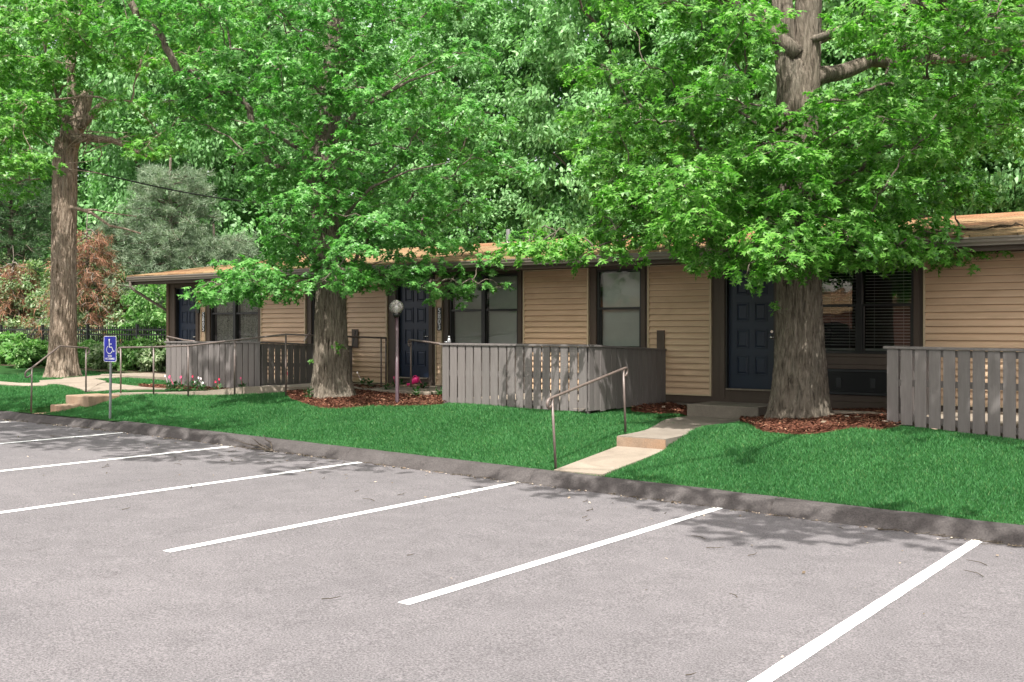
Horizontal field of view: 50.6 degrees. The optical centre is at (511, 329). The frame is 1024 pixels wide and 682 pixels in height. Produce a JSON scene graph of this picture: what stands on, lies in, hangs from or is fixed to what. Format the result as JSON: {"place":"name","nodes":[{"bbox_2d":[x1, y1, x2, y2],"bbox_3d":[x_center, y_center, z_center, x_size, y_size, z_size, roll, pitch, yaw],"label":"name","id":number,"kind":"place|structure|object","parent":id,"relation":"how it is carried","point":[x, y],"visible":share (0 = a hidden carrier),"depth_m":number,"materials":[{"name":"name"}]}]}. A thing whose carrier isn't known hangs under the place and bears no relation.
{"place":"outdoors","nodes":[
{"label":"outdoors","id":0,"kind":"place"},
{"bbox_2d":[0,378,106,390],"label":"path","id":1,"kind":"structure","parent":0,"point":[69,381],"depth_m":24.39,"materials":[{"name":"concrete"}]},
{"bbox_2d":[1,339,164,372],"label":"woodland floor","id":2,"kind":"structure","parent":0,"point":[113,370],"depth_m":29.45,"materials":[{"name":"green plant"}]},
{"bbox_2d":[0,337,48,367],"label":"shrub","id":3,"kind":"object","parent":2,"relation":"on","point":[24,354],"visible":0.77,"depth_m":30.92,"materials":[{"name":"green plant"}]},
{"bbox_2d":[0,251,48,326],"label":"shrub","id":4,"kind":"object","parent":2,"relation":"on","point":[9,293],"visible":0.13,"depth_m":37.73,"materials":[{"name":"brown plant"}]},
{"bbox_2d":[0,250,49,337],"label":"dead pine","id":5,"kind":"object","parent":2,"relation":"on","point":[7,274],"visible":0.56,"depth_m":37.44,"materials":[{"name":"brown plant"}]},
{"bbox_2d":[0,19,59,263],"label":"woodland tree","id":6,"kind":"object","parent":2,"relation":"on","point":[22,92],"visible":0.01,"depth_m":52.18,"materials":[{"name":"green plant"}]},
{"bbox_2d":[0,167,78,327],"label":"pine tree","id":7,"kind":"object","parent":2,"relation":"on","point":[9,240],"visible":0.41,"depth_m":39.67,"materials":[{"name":"green plant"}]},
{"bbox_2d":[0,258,79,342],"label":"shrub","id":8,"kind":"object","parent":2,"relation":"on","point":[30,303],"visible":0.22,"depth_m":36.95,"materials":[{"name":"green plant"}]},
{"bbox_2d":[0,0,131,337],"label":"woodland tree","id":9,"kind":"object","parent":2,"relation":"on","point":[22,42],"visible":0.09,"depth_m":44.56,"materials":[{"name":"green plant"}]},
{"bbox_2d":[20,213,131,340],"bbox_3d":[-13.628,-1.291,34.645,4.292,4.904,3.732,0,0,36],"label":"dead pine","id":10,"kind":"object","parent":2,"relation":"on","point":[97,259],"visible":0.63,"depth_m":34.42,"materials":[{"name":"brown plant"}]},
{"bbox_2d":[0,324,165,356],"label":"iron fence","id":11,"kind":"object","parent":2,"relation":"on","point":[87,329],"visible":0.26,"depth_m":31.69,"materials":[{"name":"black metal"}]},
{"bbox_2d":[32,235,137,341],"bbox_3d":[-13.789,-0.759,35.963,3.959,4.796,3.779,0,0,-22],"label":"shrub","id":12,"kind":"object","parent":2,"relation":"on","point":[82,315],"visible":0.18,"depth_m":34.95,"materials":[{"name":"brown plant"}]},
{"bbox_2d":[77,338,100,367],"bbox_3d":[-12.011,0.798,30.886,1.481,1.128,1.292,0,0,-12],"label":"shrub","id":13,"kind":"object","parent":2,"relation":"on","point":[89,345],"visible":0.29,"depth_m":30.46,"materials":[{"name":"green plant"}]},
{"bbox_2d":[4,0,184,257],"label":"woodland tree","id":14,"kind":"object","parent":2,"relation":"on","point":[80,221],"visible":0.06,"depth_m":45.69,"materials":[{"name":"green plant"}]},
{"bbox_2d":[35,207,162,342],"bbox_3d":[-13.574,-1.521,37.108,4.647,5.318,4.600,0,0,8],"label":"pine tree","id":15,"kind":"object","parent":2,"relation":"on","point":[113,245],"visible":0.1,"depth_m":36.58,"materials":[{"name":"brown plant"}]},
{"bbox_2d":[83,341,128,368],"bbox_3d":[-11.235,0.798,30.258,1.568,1.041,1.454,0,0,36],"label":"shrub","id":16,"kind":"object","parent":2,"relation":"on","point":[95,354],"visible":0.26,"depth_m":29.82,"materials":[{"name":"green plant"}]},
{"bbox_2d":[77,269,163,343],"bbox_3d":[-12.681,-0.083,35.198,3.250,3.932,3.745,0,0,36],"label":"shrub","id":17,"kind":"object","parent":2,"relation":"on","point":[113,316],"visible":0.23,"depth_m":34.54,"materials":[{"name":"green plant"}]},
{"bbox_2d":[112,335,154,370],"bbox_3d":[-10.269,0.769,29.497,1.419,1.248,1.539,0,0,3],"label":"shrub","id":18,"kind":"object","parent":2,"relation":"on","point":[129,359],"visible":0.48,"depth_m":29.19,"materials":[{"name":"green plant"}]},
{"bbox_2d":[104,284,165,344],"bbox_3d":[-10.780,-0.086,33.605,3.017,3.325,3.367,0,0,10],"label":"shrub","id":19,"kind":"object","parent":2,"relation":"on","point":[142,319],"visible":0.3,"depth_m":32.80,"materials":[{"name":"green plant"}]},
{"bbox_2d":[135,338,165,371],"bbox_3d":[-9.384,0.770,28.891,1.392,1.070,1.517,0,0,36],"label":"shrub","id":20,"kind":"object","parent":2,"relation":"on","point":[144,362],"visible":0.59,"depth_m":28.51,"materials":[{"name":"green plant"}]},
{"bbox_2d":[37,0,284,306],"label":"woodland tree","id":21,"kind":"object","parent":2,"relation":"on","point":[118,119],"visible":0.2,"depth_m":38.27,"materials":[{"name":"green plant"}]},
{"bbox_2d":[96,155,238,296],"bbox_3d":[-11.337,-2.332,35.963,5.964,6.958,5.262,0,0,36],"label":"pine tree","id":22,"kind":"object","parent":2,"relation":"on","point":[156,229],"visible":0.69,"depth_m":35.60,"materials":[{"name":"green plant"}]},
{"bbox_2d":[152,224,267,314],"bbox_3d":[-9.782,-1.201,36.613,5.202,4.788,5.040,0,0,-17],"label":"pine tree","id":23,"kind":"object","parent":2,"relation":"on","point":[229,248],"visible":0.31,"depth_m":35.77,"materials":[{"name":"green plant"}]},
{"bbox_2d":[105,0,342,261],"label":"woodland tree","id":24,"kind":"object","parent":2,"relation":"on","point":[232,182],"visible":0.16,"depth_m":39.47,"materials":[{"name":"green plant"}]},
{"bbox_2d":[255,185,311,255],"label":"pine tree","id":25,"kind":"object","parent":2,"relation":"on","point":[289,228],"depth_m":44.86,"materials":[{"name":"green plant"}]},
{"bbox_2d":[219,1,380,259],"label":"woodland tree","id":26,"kind":"object","parent":2,"relation":"on","point":[315,106],"visible":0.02,"depth_m":45.55,"materials":[{"name":"green plant"}]},
{"bbox_2d":[308,16,443,248],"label":"woodland tree","id":27,"kind":"object","parent":2,"relation":"on","point":[370,120],"visible":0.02,"depth_m":45.05,"materials":[{"name":"green plant"}]},
{"bbox_2d":[375,0,538,248],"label":"woodland tree","id":28,"kind":"object","parent":2,"relation":"on","point":[462,74],"visible":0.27,"depth_m":40.61,"materials":[{"name":"green plant"}]},
{"bbox_2d":[63,372,165,378],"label":"path","id":29,"kind":"structure","parent":0,"point":[98,376],"depth_m":26.59,"materials":[{"name":"concrete"}]},
{"bbox_2d":[71,382,165,391],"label":"path","id":30,"kind":"structure","parent":0,"point":[104,386],"depth_m":22.98,"materials":[{"name":"concrete"}]},
{"bbox_2d":[0,0,863,234],"label":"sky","id":31,"kind":"structure","parent":0,"point":[396,0],"materials":[{"name":"white"}]},
{"bbox_2d":[0,420,1023,681],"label":"parking lot","id":32,"kind":"structure","parent":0,"point":[104,590],"depth_m":8.12,"materials":[{"name":"grey asphalt"}]},
{"bbox_2d":[0,432,125,443],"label":"parking line","id":33,"kind":"object","parent":32,"relation":"on","point":[59,438],"visible":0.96,"depth_m":16.69,"materials":[{"name":"paint"}]},
{"bbox_2d":[0,446,233,471],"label":"parking line","id":34,"kind":"object","parent":32,"relation":"on","point":[111,459],"visible":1,"depth_m":14.43,"materials":[{"name":"paint"}]},
{"bbox_2d":[0,462,362,512],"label":"parking line","id":35,"kind":"object","parent":32,"relation":"on","point":[171,488],"visible":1,"depth_m":12.09,"materials":[{"name":"paint"}]},
{"bbox_2d":[235,435,273,451],"bbox_3d":[-3.749,1.645,15.747,0.905,0.215,0.159,0,0,33],"label":"fallen branch","id":36,"kind":"object","parent":32,"relation":"on","point":[269,449],"visible":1,"depth_m":15.61,"materials":[{"name":"wood"}]},
{"bbox_2d":[163,482,519,551],"bbox_3d":[-1.396,1.843,11.011,0.108,0.002,5.018,0,0,36],"label":"parking line","id":37,"kind":"object","parent":32,"relation":"on","point":[302,524],"visible":1,"depth_m":10.43,"materials":[{"name":"paint"}]},
{"bbox_2d":[0,411,1023,546],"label":"kerb","id":38,"kind":"structure","parent":32,"relation":"on","point":[960,528],"depth_m":12.41,"materials":[{"name":"grey concrete"}]},
{"bbox_2d":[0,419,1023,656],"bbox_3d":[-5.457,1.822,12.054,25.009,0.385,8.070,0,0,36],"label":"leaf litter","id":39,"kind":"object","parent":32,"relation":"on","point":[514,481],"visible":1,"depth_m":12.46,"materials":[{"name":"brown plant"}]},
{"bbox_2d":[5,419,1021,675],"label":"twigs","id":40,"kind":"object","parent":32,"relation":"on","point":[613,493],"visible":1,"depth_m":11.28,"materials":[{"name":"wood"}]},
{"bbox_2d":[399,507,721,604],"bbox_3d":[0.738,1.895,9.508,0.109,0.003,5.038,0,0,36],"label":"parking line","id":41,"kind":"object","parent":32,"relation":"on","point":[505,572],"visible":1,"depth_m":8.87,"materials":[{"name":"paint"}]},
{"bbox_2d":[748,540,981,681],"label":"parking line","id":42,"kind":"object","parent":32,"relation":"on","point":[789,662],"visible":1,"depth_m":7.23,"materials":[{"name":"paint"}]},
{"bbox_2d":[0,365,1023,524],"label":"lawn","id":43,"kind":"structure","parent":0,"point":[8,370],"depth_m":13.34,"materials":[{"name":"green plant"}]},
{"bbox_2d":[0,330,38,364],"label":"shrub","id":44,"kind":"object","parent":43,"relation":"on","point":[8,338],"visible":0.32,"depth_m":32.33,"materials":[{"name":"green plant"}]},
{"bbox_2d":[50,393,119,411],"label":"concrete steps","id":45,"kind":"structure","parent":43,"relation":"on","point":[82,400],"depth_m":20.94,"materials":[{"name":"beige concrete"}]},
{"bbox_2d":[104,336,115,418],"bbox_3d":[-6.846,0.882,18.484,0.290,1.527,0.047,0,0,26],"label":"parking sign","id":46,"kind":"object","parent":43,"relation":"on","point":[110,349],"visible":1,"depth_m":18.48,"materials":[{"name":"blue metal"}]},
{"bbox_2d":[0,0,260,377],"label":"oak tree","id":47,"kind":"object","parent":43,"relation":"on","point":[78,114],"visible":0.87,"depth_m":26.73,"materials":[{"name":"green plant"}]},
{"bbox_2d":[78,168,309,205],"bbox_3d":[-8.866,-4.141,32.715,0.042,0.424,11.811,0,0,22],"label":"overhead cable","id":48,"kind":"object","parent":47,"relation":"attached to","point":[171,189],"visible":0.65,"depth_m":30.64,"materials":[{"name":"black rubber"}]},
{"bbox_2d":[100,373,165,379],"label":"porch slab","id":49,"kind":"structure","parent":43,"relation":"on","point":[148,375],"depth_m":26.40,"materials":[{"name":"concrete"}]},
{"bbox_2d":[162,375,173,389],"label":"flower plant","id":50,"kind":"object","parent":43,"relation":"on","point":[167,384],"visible":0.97,"depth_m":21.81,"materials":[{"name":"green plant"}]},
{"bbox_2d":[168,375,182,389],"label":"flower plant","id":51,"kind":"object","parent":43,"relation":"on","point":[175,383],"visible":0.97,"depth_m":21.77,"materials":[{"name":"green plant"}]},
{"bbox_2d":[142,386,215,389],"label":"mulch","id":52,"kind":"object","parent":43,"relation":"on","point":[174,388],"visible":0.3,"depth_m":22.62,"materials":[{"name":"brown wood"}]},
{"bbox_2d":[166,336,194,340],"bbox_3d":[-7.612,0.570,24.815,0.054,0.833,1.954,0,0,-35],"label":"handrail","id":53,"kind":"object","parent":43,"relation":"on","point":[167,338],"visible":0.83,"depth_m":24.99,"materials":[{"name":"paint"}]},
{"bbox_2d":[174,376,190,390],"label":"flower plant","id":54,"kind":"object","parent":43,"relation":"on","point":[181,385],"visible":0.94,"depth_m":21.60,"materials":[{"name":"green plant"}]},
{"bbox_2d":[186,375,199,389],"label":"flower plant","id":55,"kind":"object","parent":43,"relation":"on","point":[193,382],"visible":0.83,"depth_m":21.67,"materials":[{"name":"green plant"}]},
{"bbox_2d":[107,383,362,395],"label":"ramp","id":56,"kind":"structure","parent":43,"relation":"on","point":[261,389],"depth_m":20.53,"materials":[{"name":"concrete"}]},
{"bbox_2d":[194,376,209,390],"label":"flower plant","id":57,"kind":"object","parent":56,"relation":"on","point":[201,387],"visible":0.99,"depth_m":21.13,"materials":[{"name":"green plant"}]},
{"bbox_2d":[117,333,386,395],"bbox_3d":[-5.165,0.709,20.785,5.404,1.260,2.583,0,0,-5],"label":"handrail","id":58,"kind":"object","parent":56,"relation":"on","point":[235,340],"visible":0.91,"depth_m":20.54,"materials":[{"name":"metal"}]},
{"bbox_2d":[164,341,352,387],"bbox_3d":[-5.412,0.787,23.176,3.049,1.082,2.566,0,0,36],"label":"patio fence","id":59,"kind":"object","parent":43,"relation":"on","point":[211,364],"visible":0.58,"depth_m":21.98,"materials":[{"name":"grey wood"}]},
{"bbox_2d":[287,391,441,408],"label":"mulch","id":60,"kind":"object","parent":43,"relation":"on","point":[334,406],"visible":0.27,"depth_m":18.49,"materials":[{"name":"brown wood"}]},
{"bbox_2d":[84,0,541,398],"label":"oak tree","id":61,"kind":"object","parent":60,"relation":"on","point":[337,278],"visible":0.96,"depth_m":19.09,"materials":[{"name":"green plant"}]},
{"bbox_2d":[331,341,349,356],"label":"leafy shoot","id":62,"kind":"object","parent":61,"relation":"attached to","point":[337,347],"visible":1,"depth_m":19.01,"materials":[{"name":"green plant"}]},
{"bbox_2d":[389,300,403,403],"bbox_3d":[-1.964,0.397,18.391,0.248,1.784,0.248,0,0,36],"label":"lamp post","id":63,"kind":"object","parent":60,"relation":"on","point":[396,314],"visible":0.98,"depth_m":18.36,"materials":[{"name":"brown metal"}]},
{"bbox_2d":[407,386,424,396],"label":"flower plant","id":64,"kind":"object","parent":60,"relation":"on","point":[417,391],"visible":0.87,"depth_m":19.61,"materials":[{"name":"green plant"}]},
{"bbox_2d":[353,383,441,395],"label":"porch slab","id":65,"kind":"structure","parent":43,"relation":"on","point":[429,390],"depth_m":20.69,"materials":[{"name":"concrete"}]},
{"bbox_2d":[377,383,428,386],"bbox_3d":[-2.218,1.141,22.083,0.919,0.026,0.570,0,0,36],"label":"doorstep","id":66,"kind":"object","parent":65,"relation":"on","point":[413,385],"visible":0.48,"depth_m":21.97,"materials":[{"name":"grey concrete"}]},
{"bbox_2d":[407,375,418,385],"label":"flower","id":67,"kind":"object","parent":65,"relation":"on","point":[415,379],"visible":0.8,"depth_m":20.98,"materials":[{"name":"pink plant"}]},
{"bbox_2d":[408,339,439,386],"bbox_3d":[-1.582,0.632,19.471,0.059,0.896,1.684,0,0,-24],"label":"handrail","id":68,"kind":"object","parent":65,"relation":"on","point":[410,344],"visible":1,"depth_m":20.14,"materials":[{"name":"metal"}]},
{"bbox_2d":[1,0,1021,339],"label":"woods","id":69,"kind":"object","parent":43,"relation":"on","point":[455,68],"depth_m":51.59,"materials":[{"name":"green plant"}]},
{"bbox_2d":[442,0,605,242],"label":"woodland tree","id":70,"kind":"object","parent":43,"relation":"on","point":[512,26],"visible":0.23,"depth_m":39.73,"materials":[{"name":"green plant"}]},
{"bbox_2d":[473,392,614,411],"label":"patio slab","id":71,"kind":"structure","parent":43,"relation":"on","point":[541,400],"depth_m":18.45,"materials":[{"name":"concrete"}]},
{"bbox_2d":[440,343,665,413],"bbox_3d":[0.725,0.826,18.719,3.004,1.169,2.566,0,0,36],"label":"patio fence","id":72,"kind":"object","parent":43,"relation":"on","point":[485,372],"visible":0.82,"depth_m":17.69,"materials":[{"name":"grey wood"}]},
{"bbox_2d":[126,211,1023,411],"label":"apartment building","id":73,"kind":"structure","parent":43,"relation":"on","point":[714,337],"depth_m":18.84,"materials":[{"name":"beige wood"}]},
{"bbox_2d":[176,288,194,340],"bbox_3d":[-8.021,0.001,26.791,0.808,2.038,0.210,0,0,36],"label":"door","id":74,"kind":"structure","parent":73,"relation":"in","point":[185,317],"depth_m":26.88,"materials":[{"name":"wood"}]},
{"bbox_2d":[202,312,204,331],"bbox_3d":[-7.486,-0.176,26.268,0.110,0.477,0.015,0,0,36],"label":"house number sign","id":75,"kind":"object","parent":73,"relation":"attached to","point":[203,321],"visible":1,"depth_m":26.25,"materials":[{"name":"white metal"}]},
{"bbox_2d":[211,285,257,341],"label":"window","id":76,"kind":"structure","parent":73,"relation":"in","point":[239,321],"depth_m":25.72,"materials":[{"name":"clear glass"}]},
{"bbox_2d":[312,281,314,343],"bbox_3d":[-4.060,-0.345,23.903,0.902,1.465,0.088,0,0,36],"label":"window","id":77,"kind":"structure","parent":73,"relation":"in","point":[313,301],"depth_m":24.13,"materials":[{"name":"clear glass"}]},
{"bbox_2d":[397,279,428,378],"bbox_3d":[-2.016,0.001,22.430,0.899,2.038,0.210,0,0,36],"label":"door","id":78,"kind":"structure","parent":73,"relation":"in","point":[414,318],"depth_m":22.46,"materials":[{"name":"wood"}]},
{"bbox_2d":[437,307,441,330],"bbox_3d":[-1.468,-0.203,21.898,0.103,0.467,0.015,0,0,36],"label":"house number sign","id":79,"kind":"object","parent":73,"relation":"attached to","point":[439,318],"visible":1,"depth_m":21.89,"materials":[{"name":"white metal"}]},
{"bbox_2d":[450,273,517,343],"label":"window","id":80,"kind":"structure","parent":73,"relation":"in","point":[491,318],"depth_m":21.32,"materials":[{"name":"grey glass"}]},
{"bbox_2d":[597,268,640,349],"bbox_3d":[2.247,-0.271,19.941,0.925,1.715,1.088,0,0,36],"label":"window","id":81,"kind":"structure","parent":73,"relation":"in","point":[619,316],"depth_m":19.63,"materials":[{"name":"grey glass"}]},
{"bbox_2d":[725,268,773,390],"bbox_3d":[3.991,0.001,18.068,0.874,2.038,0.210,0,0,36],"label":"door","id":82,"kind":"structure","parent":73,"relation":"in","point":[749,326],"depth_m":18.11,"materials":[{"name":"wood"}]},
{"bbox_2d":[827,369,886,395],"bbox_3d":[5.401,0.830,16.910,1.788,0.396,0.062,0,0,36],"label":"air conditioner","id":83,"kind":"object","parent":73,"relation":"attached to","point":[855,382],"visible":0.41,"depth_m":16.91,"materials":[{"name":"black metal"}]},
{"bbox_2d":[822,259,912,353],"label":"window","id":84,"kind":"structure","parent":73,"relation":"in","point":[864,312],"depth_m":17.74,"materials":[{"name":"black glass"}]},
{"bbox_2d":[912,208,1023,233],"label":"roof","id":85,"kind":"object","parent":73,"relation":"on","point":[994,226],"visible":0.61,"depth_m":16.12,"materials":[{"name":"brown wood"}]},
{"bbox_2d":[546,367,627,467],"bbox_3d":[1.030,1.105,14.023,0.087,1.176,2.164,0,0,33],"label":"handrail","id":86,"kind":"object","parent":43,"relation":"on","point":[551,398],"visible":1,"depth_m":13.75,"materials":[{"name":"metal"}]},
{"bbox_2d":[484,0,712,239],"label":"woodland tree","id":87,"kind":"object","parent":43,"relation":"on","point":[557,44],"visible":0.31,"depth_m":36.30,"materials":[{"name":"green plant"}]},
{"bbox_2d":[632,404,686,415],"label":"mulch","id":88,"kind":"object","parent":43,"relation":"on","point":[671,412],"visible":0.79,"depth_m":17.75,"materials":[{"name":"brown wood"}]},
{"bbox_2d":[588,0,761,234],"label":"woodland tree","id":89,"kind":"object","parent":43,"relation":"on","point":[652,159],"visible":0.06,"depth_m":36.45,"materials":[{"name":"green plant"}]},
{"bbox_2d":[687,401,767,417],"bbox_3d":[3.621,1.363,17.682,1.240,0.275,0.910,0,0,36],"label":"doorstep","id":90,"kind":"object","parent":43,"relation":"on","point":[722,409],"visible":0.46,"depth_m":17.35,"materials":[{"name":"grey concrete"}]},
{"bbox_2d":[645,0,864,227],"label":"woodland tree","id":91,"kind":"object","parent":43,"relation":"on","point":[760,54],"visible":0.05,"depth_m":33.51,"materials":[{"name":"green plant"}]},
{"bbox_2d":[746,409,898,433],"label":"mulch","id":92,"kind":"object","parent":43,"relation":"on","point":[811,432],"visible":0.23,"depth_m":13.95,"materials":[{"name":"brown wood"}]},
{"bbox_2d":[139,383,900,432],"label":"mulch chips","id":93,"kind":"object","parent":92,"relation":"on","point":[784,422],"visible":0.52,"depth_m":17.69,"materials":[{"name":"brown wood"}]},
{"bbox_2d":[490,0,1023,418],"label":"oak tree","id":94,"kind":"object","parent":92,"relation":"on","point":[797,158],"visible":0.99,"depth_m":15.12,"materials":[{"name":"green plant"}]},
{"bbox_2d":[768,301,787,317],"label":"leafy shoot","id":95,"kind":"object","parent":94,"relation":"attached to","point":[775,304],"visible":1,"depth_m":15.48,"materials":[{"name":"green plant"}]},
{"bbox_2d":[833,410,884,414],"bbox_3d":[5.088,1.240,15.729,0.953,0.075,0.303,0,0,39],"label":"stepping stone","id":96,"kind":"object","parent":92,"relation":"on","point":[847,412],"visible":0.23,"depth_m":15.77,"materials":[{"name":"concrete"}]},
{"bbox_2d":[739,1,909,221],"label":"woodland tree","id":97,"kind":"object","parent":43,"relation":"on","point":[848,58],"visible":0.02,"depth_m":32.92,"materials":[{"name":"green plant"}]},
{"bbox_2d":[771,0,1023,222],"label":"woodland tree","id":98,"kind":"object","parent":43,"relation":"on","point":[827,6],"visible":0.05,"depth_m":29.73,"materials":[{"name":"green plant"}]},
{"bbox_2d":[876,0,1023,216],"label":"woodland tree","id":99,"kind":"object","parent":43,"relation":"on","point":[986,161],"visible":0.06,"depth_m":29.31,"materials":[{"name":"green plant"}]},
{"bbox_2d":[883,346,1023,440],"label":"patio fence","id":100,"kind":"object","parent":43,"relation":"on","point":[915,384],"visible":0.87,"depth_m":13.64,"materials":[{"name":"grey wood"}]},
{"bbox_2d":[904,410,1017,438],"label":"patio slab","id":101,"kind":"structure","parent":43,"relation":"on","point":[986,419],"depth_m":14.37,"materials":[{"name":"concrete"}]},
{"bbox_2d":[929,0,1023,215],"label":"woodland tree","id":102,"kind":"object","parent":43,"relation":"on","point":[1011,184],"visible":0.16,"depth_m":28.68,"materials":[{"name":"green plant"}]},
{"bbox_2d":[554,446,662,475],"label":"path","id":103,"kind":"structure","parent":0,"point":[603,463],"depth_m":13.47,"materials":[{"name":"concrete"}]},
{"bbox_2d":[617,422,698,446],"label":"path","id":104,"kind":"structure","parent":0,"point":[669,432],"depth_m":14.83,"materials":[{"name":"grey concrete"}]},
{"bbox_2d":[617,437,665,448],"bbox_3d":[1.686,1.509,14.166,0.724,0.162,0.010,0,0,36],"label":"step riser","id":105,"kind":"object","parent":104,"relation":"attached to","point":[642,443],"visible":0.64,"depth_m":14.15,"materials":[{"name":"brown concrete"}]},
{"bbox_2d":[661,416,740,425],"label":"path","id":106,"kind":"structure","parent":0,"point":[696,420],"depth_m":16.76,"materials":[{"name":"grey concrete"}]},
{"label":"path","id":107,"kind":"structure","parent":0,"visible":0},
{"bbox_2d":[24,345,89,411],"bbox_3d":[-8.969,0.953,21.475,0.134,1.262,1.962,0,0,13],"label":"handrail","id":108,"kind":"object","parent":107,"relation":"on","point":[41,360],"visible":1,"depth_m":21.26,"materials":[{"name":"metal"}]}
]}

